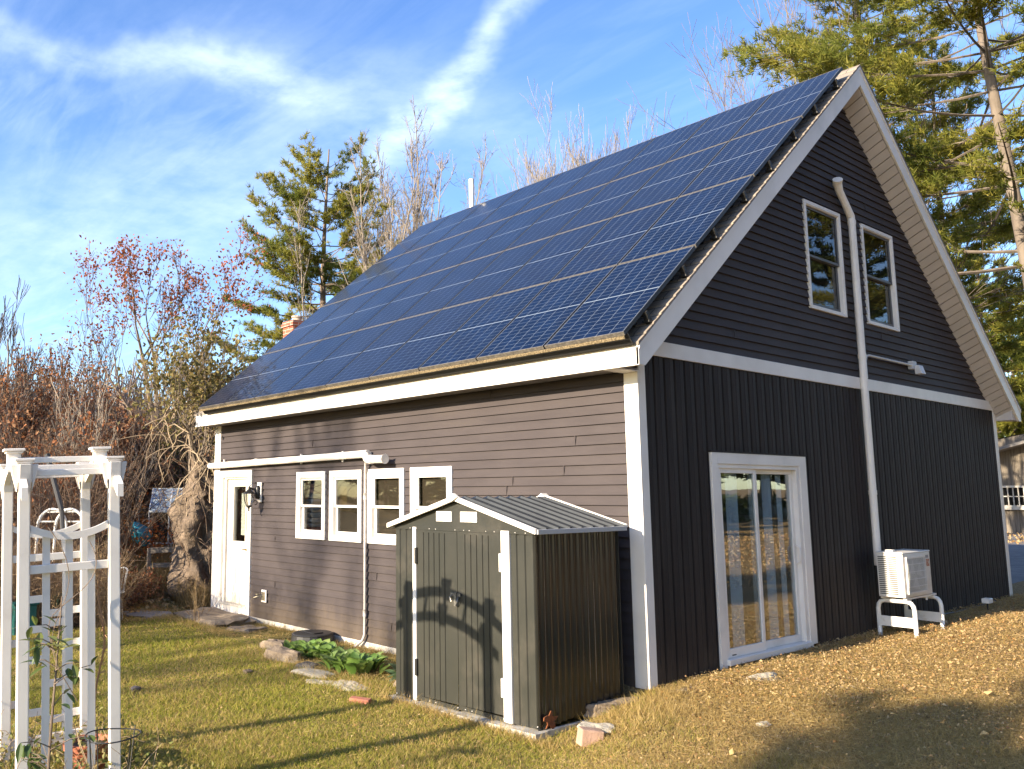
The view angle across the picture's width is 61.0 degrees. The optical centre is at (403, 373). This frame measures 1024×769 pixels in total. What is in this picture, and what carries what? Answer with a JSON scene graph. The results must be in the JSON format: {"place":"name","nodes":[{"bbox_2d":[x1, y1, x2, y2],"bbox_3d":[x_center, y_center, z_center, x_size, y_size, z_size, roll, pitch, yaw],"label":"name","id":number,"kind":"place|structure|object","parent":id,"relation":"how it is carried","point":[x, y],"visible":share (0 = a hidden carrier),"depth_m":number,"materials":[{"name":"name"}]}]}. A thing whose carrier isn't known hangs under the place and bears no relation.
{"place":"outdoors","nodes":[
{"label":"outdoors","id":0,"kind":"place"},
{"bbox_2d":[0,581,1023,768],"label":"ground","id":1,"kind":"structure","parent":0,"point":[1018,587],"depth_m":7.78,"materials":[{"name":"plant"}]},
{"bbox_2d":[0,278,29,453],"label":"bare tree","id":2,"kind":"object","parent":1,"relation":"on","point":[5,334],"visible":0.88,"depth_m":23.35,"materials":[{"name":"brown plant"}]},
{"bbox_2d":[0,368,39,506],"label":"sapling","id":3,"kind":"object","parent":1,"relation":"on","point":[21,399],"visible":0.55,"depth_m":20.20,"materials":[{"name":"brown plant"}]},
{"bbox_2d":[0,300,49,437],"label":"bare tree","id":4,"kind":"object","parent":1,"relation":"on","point":[13,326],"visible":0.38,"depth_m":23.98,"materials":[{"name":"brown plant"}]},
{"bbox_2d":[12,601,38,635],"bbox_3d":[-5.575,3.590,12.577,0.360,0.500,0.360,6,-10,-38],"label":"storage tub","id":5,"kind":"object","parent":1,"relation":"on","point":[33,609],"visible":0.34,"depth_m":12.49,"materials":[{"name":"plastic"}]},
{"bbox_2d":[0,333,65,463],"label":"tree","id":6,"kind":"object","parent":1,"relation":"on","point":[3,416],"visible":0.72,"depth_m":20.62,"materials":[{"name":"brown plant"}]},
{"bbox_2d":[20,374,70,456],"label":"sapling","id":7,"kind":"object","parent":1,"relation":"on","point":[45,419],"visible":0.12,"depth_m":23.53,"materials":[{"name":"brown plant"}]},
{"bbox_2d":[10,596,97,768],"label":"young shrub","id":8,"kind":"object","parent":1,"relation":"on","point":[23,751],"visible":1,"depth_m":5.10,"materials":[{"name":"green plant"}]},
{"bbox_2d":[44,453,64,546],"bbox_3d":[-5.729,2.325,14.181,0.481,2.017,0.088,1,-8,-7],"label":"leaning pole","id":9,"kind":"object","parent":1,"relation":"on","point":[58,500],"visible":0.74,"depth_m":14.19,"materials":[{"name":"grey metal"}]},
{"bbox_2d":[34,508,79,564],"bbox_3d":[-5.953,3.183,14.874,0.839,1.705,0.063,1,-8,-6],"label":"hoop trellis","id":10,"kind":"object","parent":1,"relation":"on","point":[71,510],"visible":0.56,"depth_m":14.94,"materials":[{"name":"white metal"}]},
{"bbox_2d":[13,437,100,520],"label":"tree","id":11,"kind":"object","parent":1,"relation":"on","point":[29,454],"visible":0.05,"depth_m":18.71,"materials":[{"name":"brown plant"}]},
{"bbox_2d":[0,446,126,768],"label":"garden arbor","id":12,"kind":"object","parent":1,"relation":"on","point":[20,473],"visible":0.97,"depth_m":5.81,"materials":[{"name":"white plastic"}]},
{"bbox_2d":[48,527,96,700],"bbox_3d":[-2.203,1.574,5.663,0.302,1.126,0.106,6,-10,-38],"label":"thin vine","id":13,"kind":"object","parent":12,"relation":"hanging from","point":[66,602],"visible":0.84,"depth_m":5.68,"materials":[{"name":"brown plant"}]},
{"bbox_2d":[50,593,79,628],"bbox_3d":[-5.178,3.639,13.152,0.400,0.520,0.420,6,-10,-38],"label":"storage tub","id":14,"kind":"object","parent":1,"relation":"on","point":[78,613],"visible":0.11,"depth_m":13.04,"materials":[{"name":"plastic"}]},
{"bbox_2d":[0,339,132,463],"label":"tree","id":15,"kind":"object","parent":1,"relation":"on","point":[96,379],"visible":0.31,"depth_m":21.68,"materials":[{"name":"brown plant"}]},
{"bbox_2d":[27,328,114,454],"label":"oak tree","id":16,"kind":"object","parent":1,"relation":"on","point":[67,374],"visible":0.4,"depth_m":27.69,"materials":[{"name":"brown plant"}]},
{"bbox_2d":[0,537,152,630],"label":"tall weeds","id":17,"kind":"object","parent":1,"relation":"on","point":[36,583],"visible":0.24,"depth_m":13.07,"materials":[{"name":"brown plant"}]},
{"bbox_2d":[63,734,107,768],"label":"flower pot","id":18,"kind":"object","parent":1,"relation":"on","point":[77,751],"visible":0.26,"depth_m":6.25,"materials":[{"name":"ceramic"}]},
{"bbox_2d":[0,704,178,768],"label":"dead stems","id":19,"kind":"object","parent":1,"relation":"on","point":[74,749],"visible":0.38,"depth_m":5.89,"materials":[{"name":"brown plant"}]},
{"bbox_2d":[47,359,133,502],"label":"sapling","id":20,"kind":"object","parent":1,"relation":"on","point":[79,411],"visible":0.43,"depth_m":19.99,"materials":[{"name":"brown plant"}]},
{"bbox_2d":[95,512,107,733],"bbox_3d":[-2.405,2.064,6.884,0.179,1.891,0.184,6,-10,-38],"label":"dry vine","id":21,"kind":"object","parent":1,"relation":"on","point":[99,608],"visible":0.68,"depth_m":6.89,"materials":[{"name":"brown plant"}]},
{"bbox_2d":[0,544,210,631],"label":"dry grass","id":22,"kind":"structure","parent":1,"relation":"on","point":[181,599],"depth_m":15.71,"materials":[{"name":"plant"}]},
{"bbox_2d":[146,547,174,572],"bbox_3d":[-4.131,3.665,16.426,1.490,0.770,0.079,2,-8,-16],"label":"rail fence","id":23,"kind":"object","parent":22,"relation":"on","point":[158,550],"visible":0.2,"depth_m":16.28,"materials":[{"name":"grey wood"}]},
{"bbox_2d":[0,707,213,768],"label":"weeds","id":24,"kind":"object","parent":1,"relation":"on","point":[104,755],"visible":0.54,"depth_m":6.14,"materials":[{"name":"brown plant"}]},
{"bbox_2d":[0,409,214,596],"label":"brush","id":25,"kind":"object","parent":1,"relation":"on","point":[40,507],"depth_m":16.91,"materials":[{"name":"brown plant"}]},
{"bbox_2d":[130,522,152,545],"bbox_3d":[-5.361,3.296,17.696,0.446,0.500,0.411,6,-10,-38],"label":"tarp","id":26,"kind":"object","parent":25,"relation":"on","point":[142,530],"visible":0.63,"depth_m":17.59,"materials":[{"name":"teal plastic"}]},
{"bbox_2d":[1,395,213,451],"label":"leaves","id":27,"kind":"object","parent":1,"relation":"on","point":[120,414],"visible":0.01,"depth_m":37.63,"materials":[{"name":"brown plant"}]},
{"bbox_2d":[84,725,140,768],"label":"tomato cage","id":28,"kind":"object","parent":1,"relation":"on","point":[97,730],"visible":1,"depth_m":5.01,"materials":[{"name":"black metal"}]},
{"bbox_2d":[73,410,156,539],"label":"tree","id":29,"kind":"object","parent":1,"relation":"on","point":[91,430],"visible":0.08,"depth_m":20.38,"materials":[{"name":"brown plant"}]},
{"bbox_2d":[94,424,160,540],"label":"sapling","id":30,"kind":"object","parent":1,"relation":"on","point":[137,497],"visible":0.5,"depth_m":19.70,"materials":[{"name":"brown plant"}]},
{"bbox_2d":[0,347,260,486],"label":"woods","id":31,"kind":"object","parent":1,"relation":"on","point":[133,380],"visible":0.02,"depth_m":41.36,"materials":[{"name":"brown plant"}]},
{"bbox_2d":[81,388,181,543],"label":"tree","id":32,"kind":"object","parent":1,"relation":"on","point":[138,430],"visible":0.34,"depth_m":20.88,"materials":[{"name":"brown plant"}]},
{"bbox_2d":[101,560,163,609],"bbox_3d":[-4.966,3.717,15.046,1.504,0.947,1.448,3,-9,-21],"label":"shrub","id":33,"kind":"object","parent":1,"relation":"on","point":[137,590],"visible":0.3,"depth_m":15.06,"materials":[{"name":"brown plant"}]},
{"bbox_2d":[95,507,174,569],"bbox_3d":[-5.619,3.442,17.813,2.262,1.373,2.319,6,-10,-38],"label":"shrub","id":34,"kind":"object","parent":1,"relation":"on","point":[153,542],"visible":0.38,"depth_m":17.62,"materials":[{"name":"brown plant"}]},
{"bbox_2d":[123,373,167,435],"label":"sapling","id":35,"kind":"object","parent":1,"relation":"on","point":[133,400],"visible":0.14,"depth_m":34.77,"materials":[{"name":"brown plant"}]},
{"bbox_2d":[120,609,173,618],"bbox_3d":[-4.426,4.084,14.573,1.407,0.110,0.797,-6,-10,34],"label":"path stone","id":36,"kind":"object","parent":1,"relation":"on","point":[139,614],"visible":0.41,"depth_m":14.36,"materials":[{"name":"grey stone"}]},
{"bbox_2d":[116,401,182,535],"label":"sapling","id":37,"kind":"object","parent":1,"relation":"on","point":[148,424],"visible":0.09,"depth_m":22.90,"materials":[{"name":"brown plant"}]},
{"bbox_2d":[44,215,270,524],"bbox_3d":[-7.097,0.211,23.983,7.012,9.610,3.595,-2,-8,14],"label":"oak tree","id":38,"kind":"object","parent":1,"relation":"on","point":[130,273],"visible":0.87,"depth_m":24.38,"materials":[{"name":"brown plant"}]},
{"bbox_2d":[95,529,223,622],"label":"tall weeds","id":39,"kind":"object","parent":1,"relation":"on","point":[196,607],"visible":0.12,"depth_m":15.45,"materials":[{"name":"brown plant"}]},
{"bbox_2d":[122,555,205,613],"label":"fallen leaves","id":40,"kind":"object","parent":1,"relation":"on","point":[163,604],"visible":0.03,"depth_m":15.19,"materials":[{"name":"brown plant"}]},
{"bbox_2d":[117,387,213,536],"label":"tree","id":41,"kind":"object","parent":1,"relation":"on","point":[171,450],"visible":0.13,"depth_m":21.99,"materials":[{"name":"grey plant"}]},
{"bbox_2d":[148,488,182,554],"bbox_3d":[-5.239,3.389,19.326,0.899,1.629,0.601,1,-8,-9],"label":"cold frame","id":42,"kind":"object","parent":1,"relation":"on","point":[157,502],"visible":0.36,"depth_m":19.37,"materials":[{"name":"metal"}]},
{"bbox_2d":[103,289,268,595],"bbox_3d":[-3.992,1.327,16.595,4.067,5.647,4.806,6,-10,-38],"label":"gnarled tree","id":43,"kind":"object","parent":1,"relation":"on","point":[200,384],"visible":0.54,"depth_m":15.93,"materials":[{"name":"brown plant"}]},
{"bbox_2d":[162,401,211,486],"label":"sapling","id":44,"kind":"object","parent":1,"relation":"on","point":[187,441],"visible":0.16,"depth_m":23.00,"materials":[{"name":"brown plant"}]},
{"bbox_2d":[166,356,260,474],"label":"tree","id":45,"kind":"object","parent":1,"relation":"on","point":[167,405],"depth_m":18.08,"materials":[{"name":"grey plant"}]},
{"bbox_2d":[173,607,255,627],"bbox_3d":[-3.088,4.005,13.908,0.792,0.283,1.750,5,-10,-34],"label":"step stone","id":46,"kind":"object","parent":1,"relation":"on","point":[218,617],"visible":0.52,"depth_m":13.54,"materials":[{"name":"grey stone"}]},
{"bbox_2d":[226,625,267,633],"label":"step stone","id":47,"kind":"object","parent":1,"relation":"on","point":[249,628],"visible":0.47,"depth_m":12.90,"materials":[{"name":"grey stone"}]},
{"bbox_2d":[259,639,283,648],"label":"border rock","id":48,"kind":"object","parent":1,"relation":"on","point":[268,643],"visible":0.48,"depth_m":11.24,"materials":[{"name":"stone"}]},
{"bbox_2d":[264,645,300,662],"bbox_3d":[-1.506,3.494,10.568,0.724,0.265,0.232,-8,-11,44],"label":"border rock","id":49,"kind":"object","parent":1,"relation":"on","point":[277,651],"visible":0.6,"depth_m":10.47,"materials":[{"name":"stone"}]},
{"bbox_2d":[205,130,400,363],"bbox_3d":[-2.861,-1.260,28.259,6.988,13.891,7.535,6,-10,-38],"label":"pine tree","id":50,"kind":"object","parent":1,"relation":"on","point":[272,246],"visible":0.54,"depth_m":27.95,"materials":[{"name":"green plant"}]},
{"bbox_2d":[294,661,321,668],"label":"border rock","id":51,"kind":"object","parent":1,"relation":"on","point":[312,665],"visible":0.38,"depth_m":10.01,"materials":[{"name":"grey stone"}]},
{"bbox_2d":[291,629,333,641],"bbox_3d":[-1.247,3.631,11.807,0.591,0.180,0.600,6,-10,-38],"label":"rock","id":52,"kind":"object","parent":1,"relation":"on","point":[310,635],"visible":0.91,"depth_m":11.65,"materials":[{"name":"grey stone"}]},
{"bbox_2d":[291,668,333,678],"bbox_3d":[-1.015,3.402,9.714,0.610,0.095,0.295,-8,-11,43],"label":"border rock","id":53,"kind":"object","parent":1,"relation":"on","point":[312,672],"visible":0.53,"depth_m":9.65,"materials":[{"name":"stone"}]},
{"bbox_2d":[284,638,343,659],"bbox_3d":[-1.133,3.481,10.880,0.809,0.150,1.240,6,-10,-38],"label":"leafy plant","id":54,"kind":"object","parent":1,"relation":"on","point":[316,647],"visible":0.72,"depth_m":10.92,"materials":[{"name":"green plant"}]},
{"bbox_2d":[260,187,398,339],"bbox_3d":[-1.296,-0.350,25.028,5.449,10.976,3.357,-8,-11,43],"label":"bare tree","id":55,"kind":"object","parent":1,"relation":"on","point":[301,268],"visible":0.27,"depth_m":25.97,"materials":[{"name":"brown plant"}]},
{"bbox_2d":[332,680,370,691],"bbox_3d":[-0.582,3.317,9.104,0.309,0.090,0.620,6,-10,-38],"label":"border rock","id":56,"kind":"object","parent":1,"relation":"on","point":[349,685],"visible":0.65,"depth_m":9.03,"materials":[{"name":"stone"}]},
{"bbox_2d":[316,647,390,675],"bbox_3d":[-0.557,3.321,9.935,0.811,0.202,1.110,6,-10,-38],"label":"leafy plant","id":57,"kind":"object","parent":1,"relation":"on","point":[351,661],"visible":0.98,"depth_m":9.84,"materials":[{"name":"green plant"}]},
{"bbox_2d":[349,696,371,703],"bbox_3d":[-0.420,3.197,8.394,0.200,0.060,0.100,2,-7,16],"label":"brick","id":58,"kind":"object","parent":1,"relation":"on","point":[359,699],"visible":0.71,"depth_m":8.37,"materials":[{"name":"brick"}]},
{"bbox_2d":[318,135,420,305],"bbox_3d":[-0.493,-1.405,27.485,5.061,13.767,4.509,6,-10,-38],"label":"bare tree","id":59,"kind":"object","parent":1,"relation":"on","point":[385,196],"visible":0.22,"depth_m":27.40,"materials":[{"name":"brown plant"}]},
{"bbox_2d":[320,128,430,303],"bbox_3d":[-0.793,-0.894,25.451,3.336,12.164,4.870,1,-8,-8],"label":"bare tree","id":60,"kind":"object","parent":1,"relation":"on","point":[366,221],"visible":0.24,"depth_m":24.70,"materials":[{"name":"brown plant"}]},
{"bbox_2d":[382,663,395,681],"bbox_3d":[0.095,3.261,9.342,0.564,0.158,0.714,2,-8,-13],"label":"leafy plant","id":61,"kind":"object","parent":1,"relation":"on","point":[392,672],"visible":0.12,"depth_m":9.47,"materials":[{"name":"green plant"}]},
{"bbox_2d":[380,138,458,246],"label":"bare tree","id":62,"kind":"object","parent":1,"relation":"on","point":[441,168],"visible":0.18,"depth_m":25.33,"materials":[{"name":"brown plant"}]},
{"bbox_2d":[356,95,497,268],"bbox_3d":[0.554,-1.509,26.984,3.879,13.824,4.311,6,-10,-38],"label":"bare tree","id":63,"kind":"object","parent":1,"relation":"on","point":[420,196],"visible":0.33,"depth_m":26.96,"materials":[{"name":"brown plant"}]},
{"bbox_2d":[0,610,875,768],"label":"grass","id":64,"kind":"structure","parent":1,"relation":"on","point":[233,669],"depth_m":7.86,"materials":[{"name":"green plant"}]},
{"bbox_2d":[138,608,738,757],"bbox_3d":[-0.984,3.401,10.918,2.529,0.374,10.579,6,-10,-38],"label":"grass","id":65,"kind":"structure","parent":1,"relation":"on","point":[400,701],"depth_m":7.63,"materials":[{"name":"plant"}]},
{"bbox_2d":[387,493,627,740],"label":"garden shed","id":66,"kind":"structure","parent":1,"relation":"on","point":[508,608],"depth_m":7.79,"materials":[{"name":"metal"}]},
{"bbox_2d":[414,530,458,710],"bbox_3d":[0.311,2.334,8.259,0.032,1.628,0.610,6,-10,-38],"label":"shed door","id":67,"kind":"structure","parent":66,"relation":"in","point":[435,553],"depth_m":8.25,"materials":[{"name":"metal"}]},
{"bbox_2d":[457,532,503,721],"bbox_3d":[0.694,2.259,7.788,0.032,1.612,0.600,6,-10,-38],"label":"shed door","id":68,"kind":"structure","parent":66,"relation":"in","point":[479,556],"depth_m":7.79,"materials":[{"name":"metal"}]},
{"bbox_2d":[2,594,1023,768],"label":"straw","id":69,"kind":"object","parent":1,"relation":"on","point":[842,747],"visible":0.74,"depth_m":7.16,"materials":[{"name":"beige plant"}]},
{"bbox_2d":[11,593,1023,768],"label":"fallen leaves","id":70,"kind":"object","parent":1,"relation":"on","point":[985,733],"visible":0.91,"depth_m":8.29,"materials":[{"name":"brown plant"}]},
{"bbox_2d":[490,98,655,195],"bbox_3d":[5.650,-2.096,30.048,6.878,15.714,6.277,6,-10,-38],"label":"bare tree","id":71,"kind":"object","parent":1,"relation":"on","point":[573,157],"visible":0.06,"depth_m":30.10,"materials":[{"name":"brown plant"}]},
{"bbox_2d":[518,76,631,182],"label":"bare tree","id":72,"kind":"object","parent":1,"relation":"on","point":[551,107],"visible":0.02,"depth_m":29.90,"materials":[{"name":"brown plant"}]},
{"bbox_2d":[576,726,603,746],"bbox_3d":[1.471,2.861,6.764,0.190,0.134,0.109,10,-10,-9],"label":"block","id":73,"kind":"object","parent":1,"relation":"on","point":[584,734],"depth_m":6.72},
{"bbox_2d":[577,721,615,735],"bbox_3d":[1.557,2.867,6.927,0.316,0.089,0.252,-2,-8,16],"label":"flat rock","id":74,"kind":"object","parent":1,"relation":"on","point":[604,727],"visible":0.54,"depth_m":6.90,"materials":[{"name":"stone"}]},
{"bbox_2d":[194,65,1021,689],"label":"house","id":75,"kind":"structure","parent":1,"relation":"on","point":[764,437],"depth_m":10.90,"materials":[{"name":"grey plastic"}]},
{"bbox_2d":[217,470,253,615],"bbox_3d":[-2.800,2.830,14.457,0.150,2.390,1.120,6,-10,-38],"label":"entry door","id":76,"kind":"structure","parent":75,"relation":"in","point":[234,557],"depth_m":14.57,"materials":[{"name":"white wood"}]},
{"bbox_2d":[241,493,245,534],"bbox_3d":[-2.690,2.369,14.521,0.004,0.700,0.180,6,-10,-38],"label":"curtain","id":77,"kind":"object","parent":75,"relation":"attached to","point":[243,519],"visible":0.79,"depth_m":14.53,"materials":[{"name":"beige fabric"}]},
{"bbox_2d":[243,482,261,510],"bbox_3d":[-2.428,1.971,13.786,0.313,0.473,0.210,6,-10,-38],"label":"wall lantern","id":78,"kind":"object","parent":75,"relation":"attached to","point":[257,489],"depth_m":13.81,"materials":[{"name":"black metal"}]},
{"bbox_2d":[253,590,266,602],"bbox_3d":[-2.250,3.490,13.480,0.150,0.190,0.189,6,-10,-38],"label":"hose spigot","id":79,"kind":"object","parent":75,"relation":"attached to","point":[263,595],"visible":1,"depth_m":13.48,"materials":[{"name":"white plastic"}]},
{"bbox_2d":[296,471,326,539],"bbox_3d":[-1.345,1.946,12.731,0.092,0.985,0.780,6,-10,-38],"label":"window","id":80,"kind":"structure","parent":75,"relation":"in","point":[301,532],"depth_m":12.80,"materials":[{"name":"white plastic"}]},
{"bbox_2d":[329,470,362,542],"bbox_3d":[-0.784,1.848,12.044,0.098,0.985,0.785,6,-10,-38],"label":"window","id":81,"kind":"structure","parent":75,"relation":"in","point":[334,533],"depth_m":12.10,"materials":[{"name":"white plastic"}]},
{"bbox_2d":[367,468,405,544],"bbox_3d":[-0.206,1.747,11.332,0.098,0.985,0.790,6,-10,-38],"label":"window","id":82,"kind":"structure","parent":75,"relation":"in","point":[373,537],"depth_m":11.46,"materials":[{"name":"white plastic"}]},
{"bbox_2d":[410,466,453,512],"bbox_3d":[0.370,1.646,10.622,0.098,0.985,0.790,6,-10,-38],"label":"window","id":83,"kind":"structure","parent":75,"relation":"in","point":[416,473],"depth_m":10.78,"materials":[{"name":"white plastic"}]},
{"bbox_2d":[198,67,842,413],"bbox_3d":[1.212,-1.726,13.173,5.040,4.329,8.888,6,-10,-38],"label":"solar array","id":84,"kind":"object","parent":75,"relation":"attached to","point":[594,255],"visible":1,"depth_m":11.55,"materials":[{"name":"blue"}]},
{"bbox_2d":[709,450,817,670],"bbox_3d":[3.986,2.049,9.524,2.044,2.333,0.175,6,-10,-38],"label":"sliding door","id":85,"kind":"structure","parent":75,"relation":"in","point":[729,463],"depth_m":9.53,"materials":[{"name":"white plastic"}]},
{"bbox_2d":[801,199,847,317],"bbox_3d":[5.475,-1.489,11.229,1.011,1.425,0.106,6,-10,-38],"label":"window","id":86,"kind":"structure","parent":75,"relation":"in","point":[841,310],"depth_m":11.41,"materials":[{"name":"white wood"}]},
{"bbox_2d":[859,223,899,331],"bbox_3d":[6.758,-1.350,12.250,1.031,1.425,0.106,6,-10,-38],"label":"window","id":87,"kind":"structure","parent":75,"relation":"in","point":[894,325],"depth_m":12.44,"materials":[{"name":"white wood"}]},
{"bbox_2d":[908,361,925,374],"bbox_3d":[7.471,-0.087,12.503,0.229,0.190,0.158,6,-10,-38],"label":"flood light","id":88,"kind":"object","parent":75,"relation":"attached to","point":[919,369],"visible":1,"depth_m":12.47,"materials":[{"name":"grey paint"}]},
{"bbox_2d":[582,696,645,717],"bbox_3d":[1.946,2.989,7.697,0.782,0.146,0.187,2,-8,-14],"label":"terrace stone","id":89,"kind":"object","parent":1,"relation":"on","point":[597,707],"visible":0.43,"depth_m":7.58,"materials":[{"name":"grey stone"}]},
{"bbox_2d":[745,672,780,681],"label":"rock","id":90,"kind":"object","parent":1,"relation":"on","point":[764,675],"visible":0.44,"depth_m":8.19,"materials":[{"name":"white stone"}]},
{"bbox_2d":[617,0,1020,217],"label":"bare tree","id":91,"kind":"object","parent":1,"relation":"on","point":[772,90],"visible":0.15,"depth_m":29.77,"materials":[{"name":"brown plant"}]},
{"bbox_2d":[641,0,1023,312],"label":"bare tree","id":92,"kind":"object","parent":1,"relation":"on","point":[923,119],"visible":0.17,"depth_m":23.22,"materials":[{"name":"brown plant"}]},
{"bbox_2d":[718,0,1023,286],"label":"pine tree","id":93,"kind":"object","parent":1,"relation":"on","point":[1000,134],"visible":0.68,"depth_m":16.92,"materials":[{"name":"green plant"}]},
{"bbox_2d":[771,0,1005,228],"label":"pine tree","id":94,"kind":"object","parent":1,"relation":"on","point":[975,205],"visible":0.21,"depth_m":21.84,"materials":[{"name":"green plant"}]},
{"bbox_2d":[880,29,1023,393],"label":"pine tree","id":95,"kind":"object","parent":1,"relation":"on","point":[1002,330],"visible":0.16,"depth_m":24.67,"materials":[{"name":"green plant"}]},
{"bbox_2d":[952,231,1023,437],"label":"pine tree","id":96,"kind":"object","parent":1,"relation":"on","point":[1007,429],"visible":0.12,"depth_m":41.46,"materials":[{"name":"green plant"}]},
{"bbox_2d":[983,299,1023,436],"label":"pine tree","id":97,"kind":"object","parent":1,"relation":"on","point":[1020,334],"visible":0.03,"depth_m":45.80,"materials":[{"name":"green plant"}]},
{"bbox_2d":[998,433,1023,533],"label":"barn","id":98,"kind":"structure","parent":1,"relation":"on","point":[1011,452],"depth_m":35.40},
{"bbox_2d":[1002,486,1023,509],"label":"window","id":99,"kind":"structure","parent":98,"relation":"in","point":[1013,496],"depth_m":35.33,"materials":[{"name":"white paint"}]},
{"bbox_2d":[1007,532,1023,543],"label":"fallen leaves","id":100,"kind":"object","parent":1,"relation":"on","point":[1018,540],"visible":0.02,"depth_m":30.53,"materials":[{"name":"beige plant"}]},
{"bbox_3d":[6.473,3.366,10.878,1.300,0.085,0.660,6,-10,-38],"label":"paving slab","id":101,"kind":"object","parent":1,"relation":"on","visible":0},
{"bbox_2d":[876,593,944,637],"bbox_3d":[6.408,3.097,10.851,0.920,0.610,0.472,6,-10,-38],"label":"heat pump stand","id":102,"kind":"object","parent":101,"relation":"on","point":[912,617],"visible":0.8,"depth_m":10.72,"materials":[{"name":"white metal"}]},
{"bbox_2d":[875,549,932,597],"bbox_3d":[6.345,2.499,10.859,0.842,0.573,0.352,6,-10,-38],"label":"heat pump","id":103,"kind":"object","parent":102,"relation":"on","point":[904,573],"visible":1,"depth_m":10.64,"materials":[{"name":"white metal"}]},
{"bbox_2d":[0,0,1023,413],"label":"sky","id":104,"kind":"structure","parent":0,"point":[153,118],"materials":[{"name":"blue"}]},
{"bbox_2d":[1007,533,1023,583],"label":"driveway","id":105,"kind":"structure","parent":0,"point":[1016,554],"depth_m":21.35,"materials":[{"name":"asphalt"}]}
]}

